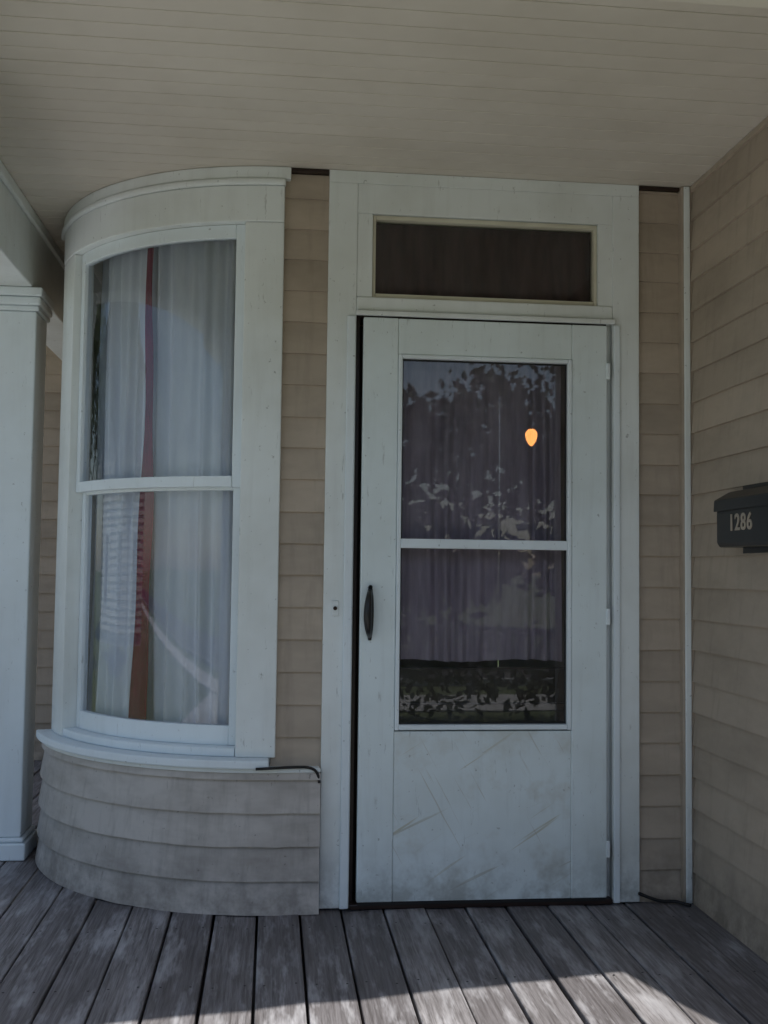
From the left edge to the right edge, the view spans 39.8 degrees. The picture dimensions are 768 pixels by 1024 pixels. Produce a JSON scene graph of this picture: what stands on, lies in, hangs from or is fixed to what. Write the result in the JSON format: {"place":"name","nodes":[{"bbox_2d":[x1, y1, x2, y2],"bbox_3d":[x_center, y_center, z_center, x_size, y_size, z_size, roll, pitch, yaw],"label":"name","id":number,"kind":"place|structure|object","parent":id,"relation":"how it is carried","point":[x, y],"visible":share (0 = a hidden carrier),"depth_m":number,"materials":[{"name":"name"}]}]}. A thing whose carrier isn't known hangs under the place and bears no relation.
{"place":"outdoors","nodes":[
{"label":"outdoors","id":0,"kind":"place"},
{"bbox_2d":[34,345,61,759],"bbox_3d":[-2.987,0.196,6.553,2.800,2.662,0.017,1,-3,-6],"label":"wing siding","id":1,"kind":"object","parent":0,"point":[47,570],"visible":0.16,"depth_m":6.64,"materials":[{"name":"beige wood"}]},
{"bbox_2d":[357,213,372,296],"bbox_3d":[-0.073,-0.941,3.917,0.056,0.311,0.068,1,-3,-6],"label":"transom stile","id":2,"kind":"object","parent":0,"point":[364,253],"visible":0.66,"depth_m":3.88,"materials":[{"name":"paint"}]},
{"bbox_2d":[358,184,611,225],"bbox_3d":[0.380,-1.143,3.970,0.960,0.110,0.058,1,-3,-6],"label":"transom head board","id":3,"kind":"object","parent":2,"relation":"on","point":[465,204],"visible":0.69,"depth_m":3.94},
{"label":"lower sash glass","id":4,"kind":"object","parent":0,"visible":0},
{"bbox_2d":[86,487,232,494],"bbox_3d":[-0.881,-0.095,4.019,0.732,0.042,0.102,-1,-4,30],"label":"sash meeting rail","id":5,"kind":"object","parent":4,"relation":"on","point":[161,489],"visible":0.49,"depth_m":3.94,"materials":[{"name":"white paint"}]},
{"bbox_2d":[78,476,231,492],"bbox_3d":[-0.896,-0.106,3.993,0.761,0.040,0.113,-1,-4,30],"label":"sash meeting rail","id":6,"kind":"object","parent":5,"relation":"on","point":[155,482],"visible":1,"depth_m":3.90,"materials":[{"name":"white paint"}]},
{"label":"lawn","id":7,"kind":"structure","parent":0,"visible":0},
{"bbox_2d":[140,907,505,1023],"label":"porch base","id":8,"kind":"object","parent":7,"relation":"on","point":[254,981],"depth_m":3.31,"materials":[{"name":"black"}]},
{"bbox_2d":[11,868,613,913],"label":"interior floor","id":9,"kind":"structure","parent":8,"relation":"on","point":[97,898],"depth_m":3.94,"materials":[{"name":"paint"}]},
{"bbox_2d":[400,659,497,666],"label":"interior back wall","id":10,"kind":"structure","parent":9,"relation":"on","point":[420,663],"depth_m":7.28,"materials":[{"name":"black"}]},
{"bbox_2d":[0,761,767,1023],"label":"porch floor","id":11,"kind":"structure","parent":8,"relation":"on","point":[46,955],"depth_m":3.23,"materials":[{"name":"grey wood"}]},
{"bbox_2d":[0,829,37,860],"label":"plinth","id":12,"kind":"structure","parent":11,"relation":"on","point":[23,850],"depth_m":4.31,"materials":[{"name":"white paint"}]},
{"bbox_2d":[0,825,34,842],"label":"base mould","id":13,"kind":"object","parent":12,"relation":"on","point":[26,833],"visible":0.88,"depth_m":4.33,"materials":[{"name":"white paint"}]},
{"bbox_2d":[0,311,46,836],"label":"shaft","id":14,"kind":"object","parent":13,"relation":"on","point":[23,334],"visible":1,"depth_m":4.41,"materials":[{"name":"white paint"}]},
{"bbox_2d":[0,305,49,322],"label":"necking","id":15,"kind":"object","parent":14,"relation":"on","point":[42,314],"visible":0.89,"depth_m":4.45,"materials":[{"name":"white paint"}]},
{"bbox_2d":[0,296,51,317],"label":"capital","id":16,"kind":"object","parent":15,"relation":"on","point":[26,301],"visible":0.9,"depth_m":4.44,"materials":[{"name":"white paint"}]},
{"bbox_2d":[0,286,54,310],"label":"abacus","id":17,"kind":"object","parent":16,"relation":"on","point":[41,293],"visible":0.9,"depth_m":4.44,"materials":[{"name":"white paint"}]},
{"bbox_2d":[35,743,320,915],"bbox_3d":[-1.304,1.220,5.001,0.808,0.486,3.287,2,-4,-26],"label":"skirt siding","id":18,"kind":"object","parent":11,"relation":"on","point":[235,844],"visible":0.86,"depth_m":3.73,"materials":[{"name":"beige wood"}]},
{"bbox_2d":[87,274,101,700],"bbox_3d":[-1.487,-0.082,5.562,0.049,2.159,2.331,1,-3,-7],"label":"window curtain","id":19,"kind":"object","parent":18,"relation":"on","point":[97,295],"depth_m":5.34,"materials":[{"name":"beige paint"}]},
{"bbox_2d":[36,729,269,769],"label":"sill","id":20,"kind":"structure","parent":18,"relation":"on","point":[50,738],"depth_m":3.77,"materials":[{"name":"white paint"}]},
{"bbox_2d":[51,254,93,735],"bbox_3d":[-1.272,-0.074,4.327,0.086,1.926,0.200,2,-4,-28],"label":"casing","id":21,"kind":"object","parent":20,"relation":"on","point":[66,621],"visible":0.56,"depth_m":4.25,"materials":[{"name":"paint"}]},
{"bbox_2d":[64,185,284,264],"bbox_3d":[-0.884,-1.115,4.102,1.146,0.134,0.256,-1,-4,31],"label":"head casing","id":22,"kind":"object","parent":21,"relation":"on","point":[177,209],"visible":0.77,"depth_m":3.91,"materials":[{"name":"paint"}]},
{"bbox_2d":[86,225,236,265],"bbox_3d":[-0.883,-1.024,4.046,0.756,0.050,0.107,-1,-4,30],"label":"sash top rail","id":23,"kind":"object","parent":22,"relation":"attached to","point":[96,255],"visible":1,"depth_m":3.96,"materials":[{"name":"white paint"}]},
{"bbox_2d":[87,240,236,724],"bbox_3d":[-0.835,-0.062,4.077,0.905,2.113,0.186,-1,-4,30],"label":"window curtain","id":24,"kind":"object","parent":22,"relation":"hanging from","point":[160,628],"depth_m":4.02,"materials":[{"name":"white fabric"}]},
{"bbox_2d":[64,166,290,224],"bbox_3d":[-0.944,-1.225,4.203,1.369,0.045,0.345,-2,-4,39],"label":"frieze","id":25,"kind":"object","parent":22,"relation":"on","point":[203,174],"visible":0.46,"depth_m":3.90,"materials":[{"name":"paint"}]},
{"bbox_2d":[61,178,285,240],"bbox_3d":[-0.914,-1.193,4.136,1.240,0.024,0.296,-1,-4,34],"label":"frieze mould","id":26,"kind":"object","parent":25,"relation":"attached to","point":[77,215],"visible":0.53,"depth_m":3.91,"materials":[{"name":"white wood"}]},
{"bbox_2d":[63,727,234,756],"bbox_3d":[-0.910,0.859,3.956,0.856,0.032,0.172,-1,-4,30],"label":"apron stop","id":27,"kind":"object","parent":20,"relation":"on","point":[83,735],"visible":0.88,"depth_m":3.84,"materials":[{"name":"white paint"}]},
{"bbox_2d":[76,493,91,727],"bbox_3d":[-1.193,0.368,4.220,0.030,0.970,0.036,3,-4,-35],"label":"sash stile","id":28,"kind":"object","parent":27,"relation":"on","point":[84,603],"visible":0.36,"depth_m":4.21,"materials":[{"name":"white paint"}]},
{"bbox_2d":[76,253,91,492],"bbox_3d":[-1.204,-0.558,4.256,0.030,0.965,0.037,3,-4,-35],"label":"sash stile","id":29,"kind":"object","parent":28,"relation":"on","point":[81,471],"visible":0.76,"depth_m":4.24,"materials":[{"name":"white paint"}]},
{"bbox_2d":[79,710,228,744],"bbox_3d":[-0.893,0.809,3.968,0.734,0.070,0.104,-1,-4,30],"label":"sash bottom rail","id":30,"kind":"object","parent":27,"relation":"on","point":[165,731],"visible":1,"depth_m":3.88,"materials":[{"name":"white paint"}]},
{"bbox_2d":[228,487,239,744],"bbox_3d":[-0.536,0.356,3.847,0.035,0.970,0.030,0,-3,4],"label":"sash stile","id":31,"kind":"object","parent":27,"relation":"on","point":[234,616],"visible":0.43,"depth_m":3.83,"materials":[{"name":"white paint"}]},
{"bbox_2d":[232,225,244,487],"bbox_3d":[-0.527,-0.572,3.871,0.036,0.965,0.030,0,-3,4],"label":"sash stile","id":32,"kind":"object","parent":31,"relation":"on","point":[238,361],"visible":0.77,"depth_m":3.86,"materials":[{"name":"white paint"}]},
{"bbox_2d":[235,222,283,757],"bbox_3d":[-0.446,-0.091,3.839,0.142,1.926,0.084,1,-3,-1],"label":"casing","id":33,"kind":"object","parent":20,"relation":"on","point":[255,729],"visible":0.96,"depth_m":3.80,"materials":[{"name":"paint"}]},
{"bbox_2d":[43,743,320,772],"bbox_3d":[-0.918,0.920,4.038,1.489,0.015,0.399,-1,-4,34],"label":"skirt ledge","id":34,"kind":"object","parent":18,"relation":"on","point":[303,770],"visible":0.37,"depth_m":3.73,"materials":[{"name":"white wood"}]},
{"bbox_2d":[256,766,320,782],"bbox_3d":[-0.333,0.920,3.701,0.232,0.065,0.019,2,-3,-17],"label":"electric cable","id":35,"kind":"object","parent":18,"relation":"on","point":[291,767],"visible":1,"depth_m":3.70,"materials":[{"name":"black rubber"}]},
{"bbox_2d":[270,174,329,768],"bbox_3d":[-0.303,-0.162,3.836,0.179,2.162,0.017,1,-3,-6],"label":"siding strip","id":36,"kind":"object","parent":18,"relation":"on","point":[301,524],"visible":0.97,"depth_m":3.83,"materials":[{"name":"beige wood"}]},
{"bbox_2d":[291,168,328,175],"bbox_3d":[-0.287,-1.250,3.890,0.172,0.014,0.028,1,-3,-6],"label":"siding cap","id":37,"kind":"object","parent":36,"relation":"on","point":[306,171],"visible":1,"depth_m":3.88,"materials":[{"name":"brown wood"}]},
{"bbox_2d":[319,182,357,908],"bbox_3d":[-0.165,0.098,3.845,0.105,2.615,0.060,1,-3,-6],"label":"casing","id":38,"kind":"object","parent":11,"relation":"on","point":[342,252],"visible":0.71,"depth_m":3.82,"materials":[{"name":"paint"}]},
{"bbox_2d":[331,601,338,615],"bbox_3d":[-0.175,0.345,3.794,0.026,0.055,0.012,1,-3,-6],"label":"doorbell","id":39,"kind":"object","parent":38,"relation":"attached to","point":[335,608],"visible":1,"depth_m":3.79,"materials":[{"name":"paint"}]},
{"bbox_2d":[339,315,355,908],"bbox_3d":[-0.131,0.343,3.799,0.032,2.120,0.012,1,-3,-6],"label":"casing left bead","id":40,"kind":"object","parent":38,"relation":"attached to","point":[347,625],"visible":1,"depth_m":3.79,"materials":[{"name":"white paint"}]},
{"bbox_2d":[329,170,638,196],"bbox_3d":[0.380,-1.221,3.974,1.169,0.046,0.059,1,-3,-6],"label":"casing head","id":41,"kind":"object","parent":38,"relation":"on","point":[458,182],"visible":0.81,"depth_m":3.94},
{"bbox_2d":[357,297,611,319],"bbox_3d":[0.374,-0.750,3.956,0.960,0.053,0.083,1,-3,-6],"label":"transom bar","id":42,"kind":"object","parent":38,"relation":"attached to","point":[479,307],"visible":0.65,"depth_m":3.91,"materials":[{"name":"white wood"}]},
{"bbox_2d":[375,293,592,305],"bbox_3d":[0.375,-0.787,3.957,0.823,0.016,0.046,1,-3,-6],"label":"transom stop","id":43,"kind":"object","parent":42,"relation":"on","point":[483,299],"visible":0.61,"depth_m":3.93,"materials":[{"name":"beige paint"}]},
{"bbox_2d":[2,916,755,992],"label":"nail heads","id":44,"kind":"object","parent":11,"relation":"on","point":[366,981],"visible":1,"depth_m":3.15,"materials":[{"name":"grey metal"}]},
{"bbox_2d":[348,892,612,909],"bbox_3d":[0.345,1.409,3.869,0.959,0.019,0.160,1,-3,-6],"label":"threshold","id":45,"kind":"object","parent":11,"relation":"on","point":[352,904],"visible":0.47,"depth_m":3.79,"materials":[{"name":"brown wood"}]},
{"bbox_2d":[348,315,359,901],"bbox_3d":[-0.114,0.342,3.898,0.016,2.144,0.120,1,-3,-6],"label":"jamb","id":46,"kind":"object","parent":45,"relation":"on","point":[354,608],"visible":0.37,"depth_m":3.84,"materials":[{"name":"brown wood"}]},
{"bbox_2d":[360,315,605,325],"bbox_3d":[0.369,-0.712,4.005,0.930,0.016,0.120,1,-3,-6],"label":"jamb head","id":47,"kind":"object","parent":46,"relation":"attached to","point":[361,319],"visible":0.14,"depth_m":3.94},
{"bbox_2d":[400,361,561,661],"bbox_3d":[0.381,-0.049,3.973,0.750,1.215,0.058,1,-3,-6],"label":"door curtain","id":48,"kind":"object","parent":47,"relation":"hanging from","point":[481,451],"depth_m":3.97,"materials":[{"name":"fabric"}]},
{"bbox_2d":[375,223,589,301],"bbox_3d":[0.378,-0.926,4.016,0.922,0.310,0.027,1,-3,-6],"label":"transom curtain","id":49,"kind":"object","parent":47,"relation":"on","point":[473,262],"visible":0.75,"depth_m":4.02,"materials":[{"name":"brown fabric"}]},
{"bbox_2d":[372,215,375,296],"bbox_3d":[-0.039,-0.940,3.921,0.012,0.308,0.046,1,-3,-6],"label":"transom stop","id":50,"kind":"object","parent":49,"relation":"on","point":[374,257],"visible":0.65,"depth_m":3.90,"materials":[{"name":"beige paint"}]},
{"bbox_2d":[376,215,593,232],"bbox_3d":[0.379,-1.078,3.973,0.823,0.016,0.046,1,-3,-6],"label":"transom stop","id":51,"kind":"object","parent":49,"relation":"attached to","point":[483,224],"visible":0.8,"depth_m":3.96,"materials":[{"name":"beige paint"}]},
{"bbox_2d":[590,226,596,305],"bbox_3d":[0.793,-0.925,4.008,0.012,0.308,0.046,1,-3,-6],"label":"transom stop","id":52,"kind":"object","parent":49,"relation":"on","point":[593,266],"visible":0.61,"depth_m":3.99,"materials":[{"name":"beige paint"}]},
{"bbox_2d":[597,224,611,306],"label":"transom stile","id":53,"kind":"object","parent":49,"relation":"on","point":[604,265],"visible":0.65,"depth_m":3.98,"materials":[{"name":"paint"}]},
{"bbox_2d":[352,667,566,891],"bbox_3d":[0.342,0.995,3.971,0.930,0.820,0.040,1,-3,-6],"label":"door bottom","id":54,"kind":"structure","parent":45,"relation":"on","point":[481,684],"depth_m":3.97,"materials":[{"name":"brown wood"}]},
{"bbox_2d":[356,326,362,666],"bbox_3d":[-0.046,-0.061,3.987,0.125,1.279,0.040,1,-3,-6],"label":"door stile","id":55,"kind":"object","parent":54,"relation":"on","point":[359,496],"depth_m":3.96,"materials":[{"name":"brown wood"}]},
{"bbox_2d":[400,703,563,710],"bbox_3d":[0.358,0.729,3.960,0.650,0.030,0.015,1,-3,-6],"label":"door panel mould","id":56,"kind":"object","parent":54,"relation":"attached to","point":[481,706],"depth_m":3.95,"materials":[{"name":"brown wood"}]},
{"bbox_2d":[357,897,604,905],"bbox_3d":[0.352,1.395,3.804,0.902,0.014,0.028,1,-3,-6],"label":"bottom sweep","id":57,"kind":"object","parent":45,"relation":"on","point":[477,901],"visible":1,"depth_m":3.79,"materials":[{"name":"black rubber"}]},
{"bbox_2d":[606,324,609,896],"bbox_3d":[0.826,0.359,3.996,0.014,2.144,0.120,1,-3,-6],"label":"jamb","id":58,"kind":"object","parent":45,"relation":"on","point":[608,607],"visible":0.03,"depth_m":3.94,"materials":[{"name":"paint"}]},
{"bbox_2d":[356,310,614,901],"bbox_3d":[0.367,0.331,3.857,0.968,2.115,0.038,1,-3,-6],"label":"storm door","id":59,"kind":"structure","parent":11,"relation":"on","point":[481,814],"depth_m":3.80,"materials":[{"name":"paint"}]},
{"bbox_2d":[356,317,398,902],"bbox_3d":[-0.024,0.337,3.818,0.128,2.092,0.034,1,-3,-6],"label":"stile","id":60,"kind":"object","parent":59,"relation":"attached to","point":[375,782],"visible":1,"depth_m":3.80,"materials":[{"name":"paint"}]},
{"bbox_2d":[364,589,371,637],"bbox_3d":[-0.057,0.361,3.759,0.034,0.175,0.069,1,-3,-6],"label":"handle grip","id":61,"kind":"object","parent":60,"relation":"attached to","point":[368,613],"visible":1,"depth_m":3.73,"materials":[{"name":"black metal"}]},
{"bbox_2d":[367,586,373,639],"bbox_3d":[-0.052,0.361,3.794,0.032,0.196,0.032,1,-3,-6],"label":"handle plate","id":62,"kind":"object","parent":60,"relation":"attached to","point":[370,587],"visible":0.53,"depth_m":3.79,"materials":[{"name":"black metal"}]},
{"bbox_2d":[394,354,402,730],"bbox_3d":[0.051,0.104,3.838,0.015,1.357,0.042,1,-3,-6],"label":"insert","id":63,"kind":"object","parent":59,"relation":"attached to","point":[398,543],"visible":1,"depth_m":3.82,"materials":[{"name":"white paint"}]},
{"bbox_2d":[399,359,403,723],"bbox_3d":[0.061,0.101,3.842,0.005,1.323,0.008,1,-3,-6],"label":"gasket","id":64,"kind":"object","parent":63,"relation":"attached to","point":[401,548],"visible":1,"depth_m":3.84,"materials":[{"name":"black rubber"}]},
{"bbox_2d":[399,724,566,729],"bbox_3d":[0.357,0.776,3.833,0.616,0.018,0.046,1,-3,-6],"label":"insert","id":65,"kind":"object","parent":59,"relation":"on","point":[482,726],"visible":0.81,"depth_m":3.81,"materials":[{"name":"white paint"}]},
{"bbox_2d":[400,722,564,723],"bbox_3d":[0.357,0.764,3.838,0.606,0.006,0.008,1,-3,-6],"label":"gasket","id":66,"kind":"object","parent":65,"relation":"on","point":[482,722],"visible":1,"depth_m":3.83,"materials":[{"name":"black rubber"}]},
{"bbox_2d":[401,539,566,549],"bbox_3d":[0.365,0.119,3.871,0.616,0.034,0.041,1,-3,-6],"label":"rail","id":67,"kind":"object","parent":59,"relation":"attached to","point":[482,544],"visible":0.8,"depth_m":3.85,"materials":[{"name":"white paint"}]},
{"bbox_2d":[398,319,571,359],"bbox_3d":[0.374,-0.634,3.913,0.647,0.131,0.033,1,-3,-6],"label":"top rail","id":68,"kind":"object","parent":59,"relation":"attached to","point":[480,339],"visible":1,"depth_m":3.90,"materials":[{"name":"paint"}]},
{"bbox_2d":[403,354,567,363],"bbox_3d":[0.373,-0.561,3.908,0.616,0.014,0.042,1,-3,-6],"label":"insert","id":69,"kind":"object","parent":59,"relation":"attached to","point":[483,359],"visible":0.8,"depth_m":3.89,"materials":[{"name":"white paint"}]},
{"bbox_2d":[404,359,564,365],"bbox_3d":[0.373,-0.551,3.911,0.606,0.006,0.008,1,-3,-6],"label":"gasket","id":70,"kind":"object","parent":69,"relation":"attached to","point":[477,362],"visible":1,"depth_m":3.91,"materials":[{"name":"black rubber"}]},
{"bbox_2d":[566,360,571,729],"bbox_3d":[0.679,0.115,3.904,0.015,1.357,0.042,1,-3,-6],"label":"insert","id":71,"kind":"object","parent":59,"relation":"attached to","point":[568,539],"visible":0.76,"depth_m":3.89,"materials":[{"name":"white paint"}]},
{"bbox_2d":[564,364,566,723],"bbox_3d":[0.669,0.112,3.906,0.005,1.323,0.008,1,-3,-6],"label":"gasket","id":72,"kind":"object","parent":71,"relation":"attached to","point":[565,550],"visible":1,"depth_m":3.90,"materials":[{"name":"black rubber"}]},
{"bbox_2d":[570,325,606,897],"bbox_3d":[0.751,0.350,3.899,0.134,2.092,0.034,1,-3,-6],"label":"stile","id":73,"kind":"object","parent":59,"relation":"attached to","point":[588,730],"visible":1,"depth_m":3.88,"materials":[{"name":"paint"}]},
{"bbox_2d":[606,841,609,857],"bbox_3d":[0.813,1.224,3.845,0.014,0.060,0.013,1,-3,-6],"label":"hinge","id":74,"kind":"object","parent":73,"relation":"attached to","point":[607,849],"visible":1,"depth_m":3.84,"materials":[{"name":"white paint"}]},
{"bbox_2d":[606,609,609,624],"bbox_3d":[0.823,0.385,3.891,0.014,0.060,0.013,1,-3,-6],"label":"hinge","id":75,"kind":"object","parent":73,"relation":"attached to","point":[607,616],"visible":1,"depth_m":3.88,"materials":[{"name":"white paint"}]},
{"bbox_2d":[607,363,609,378],"bbox_3d":[0.834,-0.524,3.941,0.014,0.060,0.013,1,-3,-6],"label":"hinge","id":76,"kind":"object","parent":73,"relation":"attached to","point":[608,370],"visible":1,"depth_m":3.94,"materials":[{"name":"white paint"}]},
{"bbox_2d":[610,196,639,901],"bbox_3d":[0.894,0.117,3.956,0.103,2.615,0.060,1,-3,-6],"label":"casing","id":77,"kind":"object","parent":11,"relation":"on","point":[625,263],"visible":0.83,"depth_m":3.93,"materials":[{"name":"paint"}]},
{"bbox_2d":[613,325,619,902],"bbox_3d":[0.858,0.361,3.904,0.025,2.120,0.010,1,-3,-6],"label":"casing right bead","id":78,"kind":"object","parent":77,"relation":"attached to","point":[616,613],"visible":1,"depth_m":3.90,"materials":[{"name":"white paint"}]},
{"bbox_2d":[638,892,690,906],"bbox_3d":[1.018,1.403,3.847,0.188,0.043,0.038,0,-3,10],"label":"electric cable","id":79,"kind":"object","parent":11,"relation":"on","point":[664,901],"visible":1,"depth_m":3.85,"materials":[{"name":"black rubber"}]},
{"bbox_2d":[690,116,767,962],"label":"wing siding","id":80,"kind":"object","parent":11,"relation":"on","point":[729,280],"visible":0.97,"depth_m":3.61,"materials":[{"name":"beige wood"}]},
{"bbox_2d":[714,482,767,553],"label":"mailbox","id":81,"kind":"object","parent":80,"relation":"attached to","point":[742,518],"visible":1,"depth_m":3.35,"materials":[{"name":"black metal"}]},
{"bbox_2d":[498,366,564,666],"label":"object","id":82,"kind":"object","parent":7,"relation":"on","point":[523,663],"depth_m":5.79,"materials":[{"name":"grey fabric"}]},
{"bbox_2d":[678,187,695,902],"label":"corner trim","id":83,"kind":"structure","parent":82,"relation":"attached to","point":[682,744],"depth_m":3.94,"materials":[{"name":"beige paint"}]},
{"bbox_2d":[684,187,691,903],"bbox_3d":[1.129,0.098,3.936,0.024,2.663,0.008,1,-3,-6],"label":"corner bead","id":84,"kind":"object","parent":83,"relation":"attached to","point":[688,661],"visible":0.97,"depth_m":3.93,"materials":[{"name":"paint"}]},
{"bbox_2d":[654,0,767,7],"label":"front beam","id":85,"kind":"structure","parent":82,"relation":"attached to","point":[754,3],"depth_m":2.32,"materials":[{"name":"paint"}]},
{"bbox_2d":[0,0,767,325],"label":"porch ceiling","id":86,"kind":"structure","parent":85,"relation":"on","point":[96,94],"depth_m":3.23,"materials":[{"name":"paint"}]},
{"bbox_3d":[-2.995,0.295,6.608,2.800,3.467,0.096,1,-3,-6],"label":"rear wing","id":87,"kind":"object","parent":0,"visible":0},
{"bbox_2d":[0,178,64,359],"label":"side beam","id":88,"kind":"structure","parent":87,"relation":"attached to","point":[28,258],"depth_m":4.38,"materials":[{"name":"paint"}]},
{"bbox_2d":[0,160,64,269],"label":"side beam mould","id":89,"kind":"object","parent":88,"relation":"attached to","point":[7,179],"visible":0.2,"depth_m":4.30,"materials":[{"name":"paint"}]},
{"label":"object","id":90,"kind":"object","parent":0,"visible":0},
{"bbox_2d":[638,191,680,901],"bbox_3d":[1.026,0.105,3.962,0.162,2.649,0.017,1,-3,-6],"label":"siding strip","id":91,"kind":"object","parent":90,"relation":"attached to","point":[659,699],"visible":0.99,"depth_m":3.96,"materials":[{"name":"beige wood"}]},
{"bbox_2d":[639,186,679,192],"bbox_3d":[1.043,-1.226,4.030,0.158,0.014,0.028,1,-3,-6],"label":"siding cap","id":92,"kind":"object","parent":91,"relation":"on","point":[660,189],"visible":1,"depth_m":4.02,"materials":[{"name":"brown wood"}]}
]}

